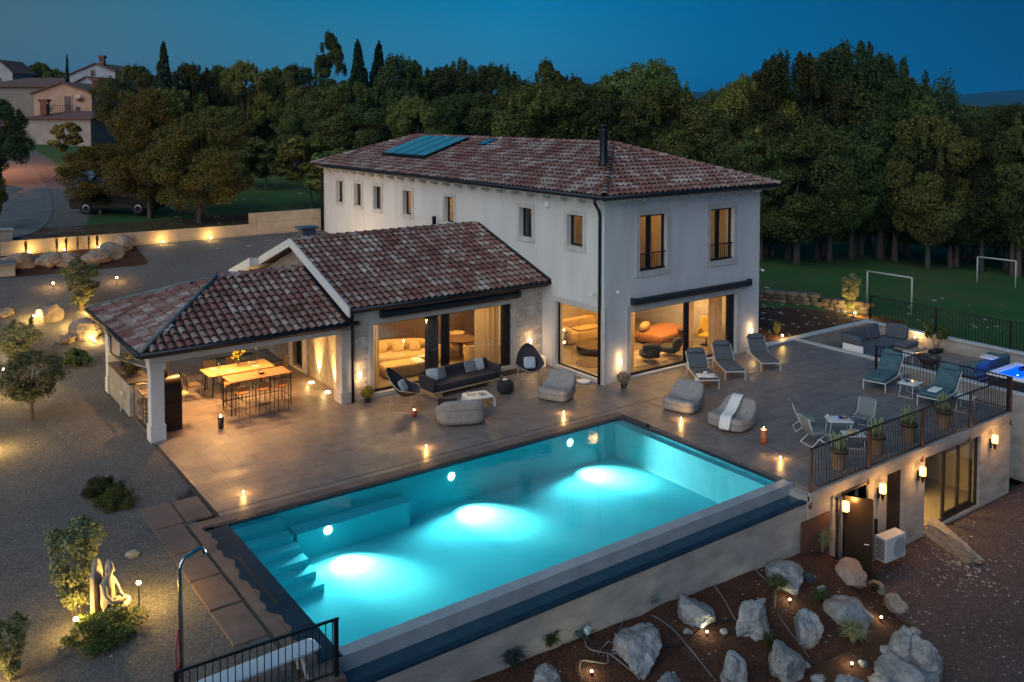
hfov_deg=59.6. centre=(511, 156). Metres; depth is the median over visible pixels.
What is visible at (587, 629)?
junction box
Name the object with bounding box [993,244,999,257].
oak tree
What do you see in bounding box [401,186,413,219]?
window
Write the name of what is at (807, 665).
stone
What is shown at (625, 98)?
oak tree
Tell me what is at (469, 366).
cushion
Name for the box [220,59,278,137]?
oak tree
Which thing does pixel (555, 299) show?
picture window
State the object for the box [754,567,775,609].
hose
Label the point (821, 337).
parapet wall
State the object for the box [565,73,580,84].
poplar tree
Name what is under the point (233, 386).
dining chair
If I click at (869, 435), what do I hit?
railing
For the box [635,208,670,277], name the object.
window
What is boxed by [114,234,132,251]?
boulder
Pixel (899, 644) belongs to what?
boulder
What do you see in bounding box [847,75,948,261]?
oak tree
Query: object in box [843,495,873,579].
open door
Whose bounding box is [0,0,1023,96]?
sky
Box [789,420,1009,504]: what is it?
terrace slab
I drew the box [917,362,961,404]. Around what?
sun lounger
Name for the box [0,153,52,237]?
road
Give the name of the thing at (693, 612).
boulder
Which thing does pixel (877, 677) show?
boulder
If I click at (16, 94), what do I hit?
house
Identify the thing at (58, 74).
oak tree
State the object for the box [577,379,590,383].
floor disc
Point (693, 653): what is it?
hose
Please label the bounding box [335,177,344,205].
window
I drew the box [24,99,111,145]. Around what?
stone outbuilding
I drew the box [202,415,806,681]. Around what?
swimming pool
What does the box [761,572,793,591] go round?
grass tuft
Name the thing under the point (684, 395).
bean bag
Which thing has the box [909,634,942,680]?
boulder
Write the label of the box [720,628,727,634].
stone
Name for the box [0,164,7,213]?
oak tree
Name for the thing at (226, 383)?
bar stool
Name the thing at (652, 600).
grass tuft
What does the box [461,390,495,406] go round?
coffee table
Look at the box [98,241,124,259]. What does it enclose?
boulder
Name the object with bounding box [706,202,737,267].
window
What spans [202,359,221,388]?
dining chair
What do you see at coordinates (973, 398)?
side table
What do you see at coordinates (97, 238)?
grass tuft
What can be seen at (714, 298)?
sliding door
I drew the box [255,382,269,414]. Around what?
bar stool
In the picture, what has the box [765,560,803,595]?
boulder
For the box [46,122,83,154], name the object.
young tree
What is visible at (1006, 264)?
oak tree
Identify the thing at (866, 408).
lounge chair
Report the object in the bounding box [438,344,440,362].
tub chair
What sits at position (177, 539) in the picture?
stepping slab
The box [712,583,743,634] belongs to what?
hose
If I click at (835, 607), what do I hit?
boulder
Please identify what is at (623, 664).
hose
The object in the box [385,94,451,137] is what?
oak tree
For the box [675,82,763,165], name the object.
oak tree
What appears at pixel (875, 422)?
planter
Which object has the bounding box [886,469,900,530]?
metal door
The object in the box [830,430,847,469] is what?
planter
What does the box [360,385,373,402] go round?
potted plant
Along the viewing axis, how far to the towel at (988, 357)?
33.45 m
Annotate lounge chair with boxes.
[789,399,815,431]
[797,413,828,447]
[851,396,876,430]
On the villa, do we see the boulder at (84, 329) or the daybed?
the daybed
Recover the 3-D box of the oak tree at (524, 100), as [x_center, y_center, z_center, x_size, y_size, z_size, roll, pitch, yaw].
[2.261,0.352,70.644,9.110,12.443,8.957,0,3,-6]
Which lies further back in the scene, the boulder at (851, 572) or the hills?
the hills
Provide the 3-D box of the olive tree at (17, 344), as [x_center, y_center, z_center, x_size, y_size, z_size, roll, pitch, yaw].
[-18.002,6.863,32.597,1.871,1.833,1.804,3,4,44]
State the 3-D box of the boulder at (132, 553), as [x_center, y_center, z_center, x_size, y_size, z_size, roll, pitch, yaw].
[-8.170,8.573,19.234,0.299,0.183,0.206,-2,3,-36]
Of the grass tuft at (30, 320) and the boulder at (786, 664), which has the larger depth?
the grass tuft at (30, 320)
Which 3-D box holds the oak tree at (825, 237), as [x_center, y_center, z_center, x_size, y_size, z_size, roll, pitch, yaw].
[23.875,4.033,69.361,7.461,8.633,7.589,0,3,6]
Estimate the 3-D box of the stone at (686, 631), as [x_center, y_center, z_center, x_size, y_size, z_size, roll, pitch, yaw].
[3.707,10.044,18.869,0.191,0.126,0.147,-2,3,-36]
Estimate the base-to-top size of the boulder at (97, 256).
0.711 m
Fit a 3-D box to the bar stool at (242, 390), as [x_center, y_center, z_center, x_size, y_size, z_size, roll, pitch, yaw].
[-8.426,7.641,27.952,0.360,1.005,0.358,-2,3,-36]
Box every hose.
[562,629,595,645]
[579,653,608,679]
[584,635,639,680]
[598,620,623,653]
[607,612,772,652]
[652,615,713,677]
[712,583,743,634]
[748,649,848,677]
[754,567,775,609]
[778,614,808,656]
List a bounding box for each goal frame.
[866,270,912,312]
[976,256,1016,287]
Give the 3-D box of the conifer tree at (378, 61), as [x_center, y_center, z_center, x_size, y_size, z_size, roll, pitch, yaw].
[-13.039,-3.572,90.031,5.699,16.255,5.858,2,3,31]
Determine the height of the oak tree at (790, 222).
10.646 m
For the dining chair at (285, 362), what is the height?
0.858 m
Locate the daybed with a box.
[635,321,682,344]
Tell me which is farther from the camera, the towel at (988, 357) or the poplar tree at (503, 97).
the poplar tree at (503, 97)
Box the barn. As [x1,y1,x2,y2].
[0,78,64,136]
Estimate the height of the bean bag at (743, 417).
0.806 m
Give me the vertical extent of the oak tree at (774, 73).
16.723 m
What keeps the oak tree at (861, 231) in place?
on the ground
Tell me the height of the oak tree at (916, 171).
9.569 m
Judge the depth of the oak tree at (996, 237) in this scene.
65.15 m
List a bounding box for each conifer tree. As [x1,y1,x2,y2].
[65,53,69,81]
[146,40,175,145]
[348,38,369,130]
[369,40,387,134]
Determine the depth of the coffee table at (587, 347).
34.95 m
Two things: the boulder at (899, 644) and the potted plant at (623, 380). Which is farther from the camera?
the potted plant at (623, 380)
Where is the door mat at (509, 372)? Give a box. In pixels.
[501,368,522,375]
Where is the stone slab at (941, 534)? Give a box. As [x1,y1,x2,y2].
[924,519,984,563]
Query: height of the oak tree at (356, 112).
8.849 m
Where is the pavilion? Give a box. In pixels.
[84,265,359,443]
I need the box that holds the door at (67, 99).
[63,95,72,110]
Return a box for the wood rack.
[133,382,147,427]
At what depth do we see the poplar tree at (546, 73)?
91.01 m
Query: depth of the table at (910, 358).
35.88 m
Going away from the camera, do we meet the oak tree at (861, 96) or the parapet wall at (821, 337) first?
the parapet wall at (821, 337)
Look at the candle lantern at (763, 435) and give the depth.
25.67 m
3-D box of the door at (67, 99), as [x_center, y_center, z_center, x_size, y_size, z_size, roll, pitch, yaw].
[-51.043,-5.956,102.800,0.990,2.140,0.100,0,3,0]
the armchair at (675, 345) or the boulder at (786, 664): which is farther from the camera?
the armchair at (675, 345)
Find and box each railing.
[173,617,339,681]
[808,377,1012,508]
[869,294,1023,351]
[874,345,1010,409]
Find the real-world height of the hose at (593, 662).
0.112 m
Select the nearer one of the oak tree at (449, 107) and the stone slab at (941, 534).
the stone slab at (941, 534)
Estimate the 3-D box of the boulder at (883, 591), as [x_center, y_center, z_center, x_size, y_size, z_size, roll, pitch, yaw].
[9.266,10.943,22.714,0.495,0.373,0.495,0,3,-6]
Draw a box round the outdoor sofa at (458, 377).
[418,357,500,398]
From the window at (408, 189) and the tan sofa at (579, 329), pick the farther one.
the window at (408, 189)
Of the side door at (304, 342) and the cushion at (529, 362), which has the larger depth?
the side door at (304, 342)
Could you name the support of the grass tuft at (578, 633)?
on the ground
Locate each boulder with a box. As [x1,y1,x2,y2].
[0,252,39,268]
[0,307,14,317]
[0,340,19,365]
[34,252,61,267]
[36,304,63,323]
[55,252,79,267]
[57,334,75,344]
[68,318,101,341]
[79,250,112,263]
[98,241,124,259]
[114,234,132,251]
[125,549,139,558]
[130,235,135,245]
[532,663,560,681]
[612,622,662,680]
[657,671,679,681]
[677,593,715,628]
[720,650,747,681]
[736,599,769,640]
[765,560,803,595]
[768,639,804,681]
[793,608,823,648]
[810,674,825,681]
[822,595,873,635]
[834,674,863,681]
[835,557,867,588]
[868,579,886,595]
[868,672,891,681]
[874,651,932,681]
[883,593,908,614]
[888,625,912,660]
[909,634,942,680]
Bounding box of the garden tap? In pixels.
[120,391,122,411]
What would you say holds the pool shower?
on the ground
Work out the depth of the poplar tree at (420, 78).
86.96 m
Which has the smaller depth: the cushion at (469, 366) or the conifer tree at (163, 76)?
the cushion at (469, 366)
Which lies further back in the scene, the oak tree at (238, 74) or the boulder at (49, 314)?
the oak tree at (238, 74)
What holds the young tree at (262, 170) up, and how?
on the ground
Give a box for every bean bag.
[435,400,485,425]
[538,369,575,401]
[662,378,704,413]
[707,394,756,432]
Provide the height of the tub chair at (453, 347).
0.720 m
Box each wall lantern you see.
[842,501,848,518]
[877,483,885,500]
[917,466,925,482]
[989,435,997,449]
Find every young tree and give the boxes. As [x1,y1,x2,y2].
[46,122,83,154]
[222,136,271,185]
[236,140,283,189]
[269,135,338,208]
[302,147,347,198]
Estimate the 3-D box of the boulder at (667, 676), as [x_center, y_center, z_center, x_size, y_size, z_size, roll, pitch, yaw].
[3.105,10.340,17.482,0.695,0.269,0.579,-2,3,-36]
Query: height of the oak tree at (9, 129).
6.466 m
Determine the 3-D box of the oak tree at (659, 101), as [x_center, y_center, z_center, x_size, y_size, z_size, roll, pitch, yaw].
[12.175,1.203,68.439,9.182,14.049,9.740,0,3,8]
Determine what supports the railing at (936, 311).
on the ground
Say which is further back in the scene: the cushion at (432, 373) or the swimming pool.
the cushion at (432, 373)
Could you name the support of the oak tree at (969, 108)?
on the ground
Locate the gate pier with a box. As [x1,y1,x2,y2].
[0,227,13,240]
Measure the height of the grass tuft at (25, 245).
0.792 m
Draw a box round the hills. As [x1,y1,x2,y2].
[688,90,1023,108]
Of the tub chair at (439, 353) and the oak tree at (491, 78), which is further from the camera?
the oak tree at (491, 78)
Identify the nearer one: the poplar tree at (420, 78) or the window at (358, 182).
the window at (358, 182)
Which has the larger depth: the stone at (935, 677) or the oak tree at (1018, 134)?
the oak tree at (1018, 134)
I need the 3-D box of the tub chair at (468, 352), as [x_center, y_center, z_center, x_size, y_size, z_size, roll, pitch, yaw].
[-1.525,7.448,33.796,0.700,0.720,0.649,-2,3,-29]
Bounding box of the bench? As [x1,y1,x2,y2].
[196,638,320,681]
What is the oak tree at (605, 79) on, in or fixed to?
on the ground
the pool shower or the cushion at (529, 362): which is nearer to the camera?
the pool shower
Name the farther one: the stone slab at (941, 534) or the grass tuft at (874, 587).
the stone slab at (941, 534)
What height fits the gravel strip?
0.050 m
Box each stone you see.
[683,628,692,634]
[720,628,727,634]
[805,662,810,668]
[857,660,867,667]
[880,645,890,653]
[910,627,922,635]
[929,672,939,681]
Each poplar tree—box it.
[275,96,312,166]
[304,29,356,140]
[370,52,424,137]
[387,56,430,131]
[445,57,483,128]
[481,85,518,134]
[494,71,519,98]
[526,57,565,137]
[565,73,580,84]
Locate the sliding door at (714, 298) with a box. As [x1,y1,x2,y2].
[626,287,740,378]
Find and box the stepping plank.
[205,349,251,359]
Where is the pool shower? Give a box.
[175,546,205,681]
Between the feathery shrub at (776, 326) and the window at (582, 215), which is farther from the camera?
the feathery shrub at (776, 326)
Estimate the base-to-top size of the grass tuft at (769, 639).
0.300 m
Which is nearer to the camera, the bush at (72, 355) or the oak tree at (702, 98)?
the bush at (72, 355)
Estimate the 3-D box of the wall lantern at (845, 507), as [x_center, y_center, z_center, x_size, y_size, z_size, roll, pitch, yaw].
[8.587,9.118,23.081,0.170,0.450,0.235,-2,3,-36]
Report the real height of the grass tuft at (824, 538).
0.648 m
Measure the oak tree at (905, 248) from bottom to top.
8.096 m
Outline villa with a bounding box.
[228,124,781,403]
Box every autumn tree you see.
[53,142,142,214]
[100,86,197,218]
[136,110,256,222]
[246,83,317,166]
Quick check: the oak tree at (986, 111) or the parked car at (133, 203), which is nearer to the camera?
the parked car at (133, 203)
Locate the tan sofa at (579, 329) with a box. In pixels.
[563,315,597,343]
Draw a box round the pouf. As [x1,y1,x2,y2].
[497,379,513,393]
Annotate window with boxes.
[90,70,95,76]
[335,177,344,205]
[353,180,362,209]
[372,182,382,213]
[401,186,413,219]
[442,192,455,223]
[517,202,534,242]
[552,295,604,385]
[564,209,585,252]
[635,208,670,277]
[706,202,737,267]
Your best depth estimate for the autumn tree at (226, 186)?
46.73 m
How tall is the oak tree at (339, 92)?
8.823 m
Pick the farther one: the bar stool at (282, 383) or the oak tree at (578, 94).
the oak tree at (578, 94)
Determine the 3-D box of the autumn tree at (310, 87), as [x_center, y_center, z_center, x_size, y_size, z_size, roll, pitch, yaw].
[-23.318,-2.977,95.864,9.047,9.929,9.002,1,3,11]
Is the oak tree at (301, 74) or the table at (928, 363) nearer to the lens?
the table at (928, 363)
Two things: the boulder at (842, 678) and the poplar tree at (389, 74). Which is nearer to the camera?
the boulder at (842, 678)
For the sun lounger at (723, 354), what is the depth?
33.13 m
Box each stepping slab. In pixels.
[140,502,183,530]
[154,523,199,556]
[172,496,212,522]
[173,550,219,582]
[191,574,241,611]
[211,602,267,647]
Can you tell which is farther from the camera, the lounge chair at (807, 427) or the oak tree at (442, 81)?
the oak tree at (442, 81)
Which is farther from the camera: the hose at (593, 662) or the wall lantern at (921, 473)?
the wall lantern at (921, 473)
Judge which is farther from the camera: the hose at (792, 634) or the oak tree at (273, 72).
the oak tree at (273, 72)
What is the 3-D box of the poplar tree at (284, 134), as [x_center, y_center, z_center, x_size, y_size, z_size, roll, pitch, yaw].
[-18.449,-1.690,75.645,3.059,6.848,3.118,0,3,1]
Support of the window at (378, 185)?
in the villa
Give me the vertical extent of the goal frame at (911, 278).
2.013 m
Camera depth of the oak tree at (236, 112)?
85.25 m
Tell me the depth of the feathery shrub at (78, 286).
36.77 m
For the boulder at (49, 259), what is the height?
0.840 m
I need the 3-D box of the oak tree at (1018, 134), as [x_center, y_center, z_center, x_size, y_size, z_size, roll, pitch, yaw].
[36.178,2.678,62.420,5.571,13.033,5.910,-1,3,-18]
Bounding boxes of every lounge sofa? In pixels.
[379,338,424,363]
[959,352,1010,380]
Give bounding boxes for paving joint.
[218,359,843,512]
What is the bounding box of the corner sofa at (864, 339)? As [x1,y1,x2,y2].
[837,322,926,357]
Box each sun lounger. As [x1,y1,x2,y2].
[685,347,719,380]
[711,340,745,380]
[745,333,780,371]
[863,348,903,392]
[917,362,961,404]
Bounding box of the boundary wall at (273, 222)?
[0,208,320,255]
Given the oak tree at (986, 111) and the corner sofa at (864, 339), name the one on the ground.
the oak tree at (986, 111)
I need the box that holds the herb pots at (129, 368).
[119,352,141,374]
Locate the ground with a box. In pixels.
[0,138,1023,681]
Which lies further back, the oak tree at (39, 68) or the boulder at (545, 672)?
the oak tree at (39, 68)
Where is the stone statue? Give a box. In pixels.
[88,558,130,624]
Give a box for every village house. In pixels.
[0,60,36,81]
[29,78,130,139]
[62,55,154,85]
[74,76,122,89]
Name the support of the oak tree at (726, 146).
on the ground
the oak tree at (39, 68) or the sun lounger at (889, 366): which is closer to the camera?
the sun lounger at (889, 366)
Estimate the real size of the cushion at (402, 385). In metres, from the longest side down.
0.420 x 0.420 x 0.140 m
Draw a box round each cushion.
[398,379,408,390]
[426,368,437,380]
[436,366,446,379]
[464,360,475,372]
[473,358,484,370]
[524,357,535,368]
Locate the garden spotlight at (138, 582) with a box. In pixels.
[136,580,140,605]
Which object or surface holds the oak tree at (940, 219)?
on the ground
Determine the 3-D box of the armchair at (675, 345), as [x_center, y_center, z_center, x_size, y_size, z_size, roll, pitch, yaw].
[6.171,7.385,34.774,0.769,0.750,0.718,2,3,34]
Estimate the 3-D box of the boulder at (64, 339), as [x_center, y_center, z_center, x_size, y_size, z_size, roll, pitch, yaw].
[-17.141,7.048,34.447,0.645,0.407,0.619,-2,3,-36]
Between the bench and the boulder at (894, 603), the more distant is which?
the boulder at (894, 603)
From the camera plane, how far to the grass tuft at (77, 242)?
42.34 m
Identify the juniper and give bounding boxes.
[59,603,149,659]
[80,475,126,499]
[92,484,135,514]
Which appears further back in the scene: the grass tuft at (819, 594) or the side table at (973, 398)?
the side table at (973, 398)
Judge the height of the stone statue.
1.205 m
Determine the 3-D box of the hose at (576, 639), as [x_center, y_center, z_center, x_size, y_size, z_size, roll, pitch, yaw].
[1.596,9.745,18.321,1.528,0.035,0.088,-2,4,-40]
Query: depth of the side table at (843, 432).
25.17 m
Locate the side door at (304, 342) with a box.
[289,340,306,373]
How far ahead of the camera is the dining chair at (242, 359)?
34.12 m
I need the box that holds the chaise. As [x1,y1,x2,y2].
[379,357,424,377]
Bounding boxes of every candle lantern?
[218,415,223,428]
[412,409,416,416]
[760,427,766,443]
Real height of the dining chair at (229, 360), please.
0.858 m
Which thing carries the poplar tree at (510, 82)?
on the ground
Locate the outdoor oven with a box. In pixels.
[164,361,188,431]
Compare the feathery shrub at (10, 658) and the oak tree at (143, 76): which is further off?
the oak tree at (143, 76)
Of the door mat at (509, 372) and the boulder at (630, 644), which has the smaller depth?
the boulder at (630, 644)
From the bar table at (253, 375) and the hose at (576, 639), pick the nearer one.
the hose at (576, 639)
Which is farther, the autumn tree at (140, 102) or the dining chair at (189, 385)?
the autumn tree at (140, 102)
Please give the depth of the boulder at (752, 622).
19.19 m
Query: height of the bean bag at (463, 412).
0.806 m
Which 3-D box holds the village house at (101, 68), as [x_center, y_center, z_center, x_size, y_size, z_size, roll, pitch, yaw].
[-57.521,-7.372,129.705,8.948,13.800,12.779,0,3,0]
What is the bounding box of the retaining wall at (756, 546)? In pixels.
[376,504,806,681]
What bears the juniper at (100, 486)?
on the ground
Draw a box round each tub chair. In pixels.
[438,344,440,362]
[449,330,465,351]
[463,345,474,360]
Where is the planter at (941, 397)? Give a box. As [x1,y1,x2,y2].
[935,391,952,428]
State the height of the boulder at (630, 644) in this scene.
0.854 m
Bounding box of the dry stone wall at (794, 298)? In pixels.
[759,288,874,314]
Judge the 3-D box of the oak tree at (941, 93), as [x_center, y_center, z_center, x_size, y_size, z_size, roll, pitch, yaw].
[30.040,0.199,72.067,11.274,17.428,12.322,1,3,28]
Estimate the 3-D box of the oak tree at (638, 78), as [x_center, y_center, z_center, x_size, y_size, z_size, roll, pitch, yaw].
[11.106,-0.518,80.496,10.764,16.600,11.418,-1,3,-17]
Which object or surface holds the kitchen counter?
on the terrace paving at (313, 436)
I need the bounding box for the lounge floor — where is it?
[825,341,987,383]
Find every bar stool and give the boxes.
[222,373,236,408]
[235,385,249,415]
[242,370,256,402]
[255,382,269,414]
[260,367,274,400]
[274,378,288,410]
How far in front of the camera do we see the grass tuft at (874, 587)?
22.22 m
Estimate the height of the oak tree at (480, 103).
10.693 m
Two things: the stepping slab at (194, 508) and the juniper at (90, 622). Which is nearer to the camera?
the juniper at (90, 622)
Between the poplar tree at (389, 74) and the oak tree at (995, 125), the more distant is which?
the poplar tree at (389, 74)
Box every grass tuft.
[9,317,18,325]
[22,240,27,251]
[22,315,37,329]
[55,238,57,251]
[75,236,79,252]
[96,235,98,249]
[115,588,127,596]
[499,644,531,669]
[541,629,562,647]
[572,627,588,638]
[651,594,661,604]
[758,631,781,648]
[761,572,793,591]
[802,572,816,584]
[810,586,829,602]
[817,527,837,552]
[837,616,871,643]
[869,581,880,593]
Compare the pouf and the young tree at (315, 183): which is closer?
the pouf
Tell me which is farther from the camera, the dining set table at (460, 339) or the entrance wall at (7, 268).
the entrance wall at (7, 268)
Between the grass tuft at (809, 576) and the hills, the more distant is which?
the hills
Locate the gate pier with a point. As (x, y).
(6, 234)
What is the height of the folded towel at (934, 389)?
0.035 m
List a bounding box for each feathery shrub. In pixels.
[0,610,31,680]
[43,514,107,617]
[56,259,100,310]
[772,319,780,334]
[841,273,861,310]
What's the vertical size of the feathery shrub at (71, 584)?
2.275 m
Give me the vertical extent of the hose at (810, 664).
0.302 m
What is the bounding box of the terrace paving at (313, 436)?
[133,340,1008,515]
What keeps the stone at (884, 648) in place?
on the ground
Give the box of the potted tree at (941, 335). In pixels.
[921,322,950,353]
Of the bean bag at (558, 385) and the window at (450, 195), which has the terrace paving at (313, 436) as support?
the bean bag at (558, 385)
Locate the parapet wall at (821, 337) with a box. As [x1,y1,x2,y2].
[766,319,1023,481]
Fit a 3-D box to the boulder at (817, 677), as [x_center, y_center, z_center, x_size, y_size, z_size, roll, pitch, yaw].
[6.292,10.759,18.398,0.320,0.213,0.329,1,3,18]
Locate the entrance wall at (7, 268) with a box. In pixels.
[0,258,16,276]
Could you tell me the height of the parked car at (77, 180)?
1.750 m
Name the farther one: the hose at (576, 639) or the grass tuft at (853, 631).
the grass tuft at (853, 631)
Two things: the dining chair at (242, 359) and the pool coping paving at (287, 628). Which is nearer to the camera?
the pool coping paving at (287, 628)
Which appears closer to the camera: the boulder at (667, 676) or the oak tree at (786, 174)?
the boulder at (667, 676)
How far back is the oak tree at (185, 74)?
91.04 m
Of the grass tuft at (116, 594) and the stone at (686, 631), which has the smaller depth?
the grass tuft at (116, 594)
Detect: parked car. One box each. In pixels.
[69,183,168,214]
[70,171,106,196]
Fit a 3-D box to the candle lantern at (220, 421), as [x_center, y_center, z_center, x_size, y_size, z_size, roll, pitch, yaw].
[-8.777,7.981,26.950,0.170,0.425,0.170,-2,3,-36]
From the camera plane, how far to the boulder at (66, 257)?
40.54 m
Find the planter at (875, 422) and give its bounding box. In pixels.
[867,416,885,454]
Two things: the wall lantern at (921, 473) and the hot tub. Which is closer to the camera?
the wall lantern at (921, 473)
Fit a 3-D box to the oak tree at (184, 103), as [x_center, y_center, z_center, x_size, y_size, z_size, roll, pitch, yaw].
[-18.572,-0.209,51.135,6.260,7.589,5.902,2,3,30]
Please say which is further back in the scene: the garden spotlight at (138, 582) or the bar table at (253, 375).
the bar table at (253, 375)
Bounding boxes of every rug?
[576,358,597,366]
[634,350,682,367]
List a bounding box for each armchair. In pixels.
[639,344,660,361]
[660,337,682,355]
[697,316,707,345]
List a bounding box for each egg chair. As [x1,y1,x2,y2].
[386,367,420,413]
[515,343,544,386]
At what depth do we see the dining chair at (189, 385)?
29.69 m
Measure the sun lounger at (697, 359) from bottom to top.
0.978 m
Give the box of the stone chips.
[1,184,1023,681]
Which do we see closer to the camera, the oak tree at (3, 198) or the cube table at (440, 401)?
the cube table at (440, 401)
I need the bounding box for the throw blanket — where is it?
[719,393,743,430]
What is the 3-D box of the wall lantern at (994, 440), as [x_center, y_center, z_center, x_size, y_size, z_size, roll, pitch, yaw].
[14.943,8.861,27.732,0.170,0.450,0.235,-2,3,-36]
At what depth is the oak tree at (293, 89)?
91.94 m
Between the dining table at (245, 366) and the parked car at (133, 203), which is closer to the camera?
the dining table at (245, 366)
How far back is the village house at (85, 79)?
113.67 m
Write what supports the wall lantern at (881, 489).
attached to the basement front
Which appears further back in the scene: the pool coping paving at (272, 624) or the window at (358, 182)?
the window at (358, 182)
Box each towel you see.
[694,373,719,382]
[927,386,942,392]
[980,354,998,359]
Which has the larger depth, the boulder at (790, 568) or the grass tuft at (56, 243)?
the grass tuft at (56, 243)
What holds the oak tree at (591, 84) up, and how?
on the ground
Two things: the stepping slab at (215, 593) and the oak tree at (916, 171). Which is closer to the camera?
the stepping slab at (215, 593)
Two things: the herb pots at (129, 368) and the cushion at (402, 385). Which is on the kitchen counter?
the herb pots at (129, 368)
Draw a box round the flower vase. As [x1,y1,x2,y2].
[231,350,245,365]
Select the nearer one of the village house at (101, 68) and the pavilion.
the pavilion
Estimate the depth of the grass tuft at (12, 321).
34.67 m
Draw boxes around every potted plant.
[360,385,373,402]
[612,371,634,388]
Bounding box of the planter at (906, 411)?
[899,404,917,442]
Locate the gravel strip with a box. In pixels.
[154,444,304,678]
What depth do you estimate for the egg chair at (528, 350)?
31.58 m
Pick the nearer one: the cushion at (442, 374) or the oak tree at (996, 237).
the cushion at (442, 374)
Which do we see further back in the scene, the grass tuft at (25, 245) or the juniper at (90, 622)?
the grass tuft at (25, 245)
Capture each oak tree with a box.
[0,98,36,182]
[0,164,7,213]
[28,61,53,77]
[37,68,64,77]
[88,63,155,154]
[128,86,235,213]
[171,61,227,146]
[196,65,247,110]
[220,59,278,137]
[223,105,247,146]
[239,65,294,153]
[246,75,308,162]
[271,62,332,165]
[280,89,345,151]
[307,80,388,150]
[341,85,422,149]
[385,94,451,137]
[407,93,481,134]
[412,63,484,133]
[443,90,514,136]
[472,61,533,125]
[485,83,596,139]
[509,77,626,142]
[545,93,660,151]
[556,67,664,142]
[587,81,602,89]
[590,96,677,141]
[600,57,694,139]
[616,81,732,161]
[639,105,765,192]
[667,94,705,157]
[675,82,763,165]
[708,73,805,186]
[714,120,810,260]
[729,48,853,259]
[736,125,862,265]
[763,231,792,255]
[786,51,872,255]
[792,167,872,258]
[794,124,887,261]
[801,38,911,259]
[837,211,901,255]
[838,51,963,258]
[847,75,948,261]
[871,223,921,255]
[872,231,899,251]
[879,152,977,264]
[882,112,982,268]
[915,115,990,266]
[942,175,980,257]
[952,133,1017,271]
[954,141,1023,270]
[955,100,1023,276]
[956,103,993,124]
[967,103,1005,137]
[990,112,1023,249]
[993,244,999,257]
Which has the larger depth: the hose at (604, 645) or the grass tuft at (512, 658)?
the hose at (604, 645)
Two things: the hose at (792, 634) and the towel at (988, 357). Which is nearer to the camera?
the hose at (792, 634)
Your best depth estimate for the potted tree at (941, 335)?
37.15 m
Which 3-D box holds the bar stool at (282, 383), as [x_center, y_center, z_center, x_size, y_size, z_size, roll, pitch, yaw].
[-7.396,7.605,28.694,0.360,1.005,0.358,-2,3,-36]
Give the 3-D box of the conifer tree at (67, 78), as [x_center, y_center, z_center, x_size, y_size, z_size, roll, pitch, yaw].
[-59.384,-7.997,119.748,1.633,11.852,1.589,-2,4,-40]
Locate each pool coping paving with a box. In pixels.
[188,412,623,681]
[200,526,333,671]
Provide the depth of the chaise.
32.09 m
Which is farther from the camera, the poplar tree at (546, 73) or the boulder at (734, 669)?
the poplar tree at (546, 73)
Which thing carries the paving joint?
on the terrace paving at (313, 436)
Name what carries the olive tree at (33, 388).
on the ground
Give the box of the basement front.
[801,411,1013,579]
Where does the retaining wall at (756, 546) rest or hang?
on the ground
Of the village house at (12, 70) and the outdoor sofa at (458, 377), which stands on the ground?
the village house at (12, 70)
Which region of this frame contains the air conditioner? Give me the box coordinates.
[872,527,905,563]
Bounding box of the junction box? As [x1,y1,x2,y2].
[584,625,590,640]
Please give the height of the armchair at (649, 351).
0.750 m
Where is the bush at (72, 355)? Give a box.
[61,348,92,366]
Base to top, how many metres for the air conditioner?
0.680 m
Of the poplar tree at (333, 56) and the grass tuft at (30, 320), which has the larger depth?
the poplar tree at (333, 56)
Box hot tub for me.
[986,362,1023,392]
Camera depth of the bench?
14.74 m
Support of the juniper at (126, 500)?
on the ground
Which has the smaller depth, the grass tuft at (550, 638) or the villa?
the grass tuft at (550, 638)
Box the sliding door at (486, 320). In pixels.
[373,304,509,391]
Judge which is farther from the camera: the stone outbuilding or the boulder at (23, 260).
the stone outbuilding
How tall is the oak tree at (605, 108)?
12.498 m
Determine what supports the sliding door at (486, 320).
in the villa
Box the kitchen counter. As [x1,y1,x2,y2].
[107,360,146,416]
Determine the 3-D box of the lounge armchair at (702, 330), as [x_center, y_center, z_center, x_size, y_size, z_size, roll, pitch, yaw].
[7.950,7.123,36.512,0.700,1.104,0.776,1,3,24]
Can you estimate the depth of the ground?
23.39 m
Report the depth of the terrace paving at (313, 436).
27.37 m
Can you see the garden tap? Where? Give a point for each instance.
(121, 393)
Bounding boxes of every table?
[200,359,274,397]
[222,366,291,416]
[438,398,456,404]
[449,334,473,358]
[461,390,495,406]
[576,340,597,356]
[824,415,853,438]
[840,430,865,451]
[897,378,922,398]
[902,350,915,362]
[916,353,941,370]
[955,393,976,413]
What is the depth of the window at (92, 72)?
123.52 m
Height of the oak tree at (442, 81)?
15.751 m
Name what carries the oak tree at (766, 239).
on the ground
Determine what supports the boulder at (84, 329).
on the ground
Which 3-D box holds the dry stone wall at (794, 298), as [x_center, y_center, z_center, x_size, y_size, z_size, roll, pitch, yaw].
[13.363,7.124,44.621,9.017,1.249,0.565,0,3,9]
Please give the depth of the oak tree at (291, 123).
72.66 m
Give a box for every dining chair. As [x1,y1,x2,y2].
[182,373,203,401]
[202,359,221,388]
[216,356,251,365]
[221,380,241,402]
[225,356,244,381]
[271,354,289,380]
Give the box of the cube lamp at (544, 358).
[541,355,545,366]
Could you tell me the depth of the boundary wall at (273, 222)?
46.06 m
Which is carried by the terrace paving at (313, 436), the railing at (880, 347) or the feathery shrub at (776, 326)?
the railing at (880, 347)
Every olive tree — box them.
[0,320,44,355]
[0,348,71,420]

